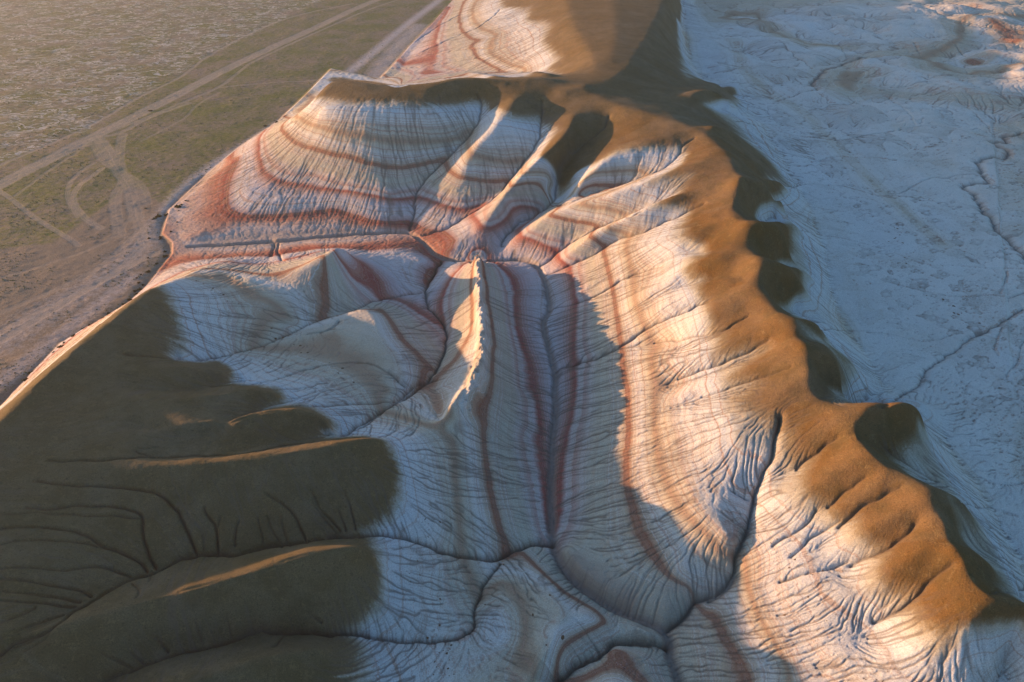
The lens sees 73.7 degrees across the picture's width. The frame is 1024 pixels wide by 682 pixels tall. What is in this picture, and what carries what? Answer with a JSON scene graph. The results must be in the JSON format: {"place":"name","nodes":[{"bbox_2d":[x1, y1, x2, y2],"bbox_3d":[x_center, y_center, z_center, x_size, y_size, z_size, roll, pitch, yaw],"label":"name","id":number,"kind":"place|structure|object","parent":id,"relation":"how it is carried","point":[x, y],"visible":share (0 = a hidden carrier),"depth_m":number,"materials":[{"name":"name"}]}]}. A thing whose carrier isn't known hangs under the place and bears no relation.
{"place":"outdoors","nodes":[
{"label":"outdoors","id":0,"kind":"place"},
{"bbox_2d":[0,0,396,343],"bbox_3d":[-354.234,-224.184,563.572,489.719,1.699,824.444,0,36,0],"label":"road","id":1,"kind":"structure","parent":0,"point":[134,190],"depth_m":388.71,"materials":[{"name":"soil"}]},
{"bbox_2d":[0,286,402,681],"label":"hill","id":2,"kind":"structure","parent":0,"point":[165,516],"depth_m":153.17,"materials":[{"name":"soil"}]},
{"bbox_2d":[0,0,451,405],"bbox_3d":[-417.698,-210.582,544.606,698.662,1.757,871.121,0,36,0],"label":"ground","id":3,"kind":"structure","parent":0,"point":[163,28],"depth_m":495.21,"materials":[{"name":"soil"}]},
{"bbox_2d":[0,0,417,400],"bbox_3d":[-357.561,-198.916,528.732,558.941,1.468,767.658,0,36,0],"label":"steppe scrub","id":4,"kind":"object","parent":3,"relation":"on","point":[106,171],"visible":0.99,"depth_m":395.01,"materials":[{"name":"green plant"}]},
{"bbox_2d":[0,0,1023,681],"bbox_3d":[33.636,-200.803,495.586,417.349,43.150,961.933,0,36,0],"label":"badlands","id":5,"kind":"structure","parent":0,"point":[664,474],"depth_m":209.17,"materials":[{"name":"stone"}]},
{"bbox_2d":[187,231,683,681],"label":"stream bed","id":6,"kind":"object","parent":5,"relation":"in","point":[577,580],"visible":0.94,"depth_m":183.89,"materials":[{"name":"soil"}]},
{"bbox_2d":[462,255,488,416],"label":"rock fin","id":7,"kind":"object","parent":5,"relation":"on","point":[472,395],"visible":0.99,"depth_m":219.39,"materials":[{"name":"stone"}]},
{"bbox_2d":[316,0,718,196],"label":"plateau","id":8,"kind":"structure","parent":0,"point":[564,97],"depth_m":370.92,"materials":[{"name":"soil"}]},
{"bbox_2d":[600,0,1023,654],"bbox_3d":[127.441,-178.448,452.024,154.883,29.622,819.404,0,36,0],"label":"ridge","id":9,"kind":"structure","parent":0,"point":[868,476],"depth_m":181.28,"materials":[{"name":"soil"}]},
{"bbox_2d":[677,0,1023,601],"bbox_3d":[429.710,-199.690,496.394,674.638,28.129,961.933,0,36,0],"label":"valley","id":10,"kind":"structure","parent":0,"point":[865,126],"depth_m":345.66,"materials":[{"name":"soil"}]}
]}

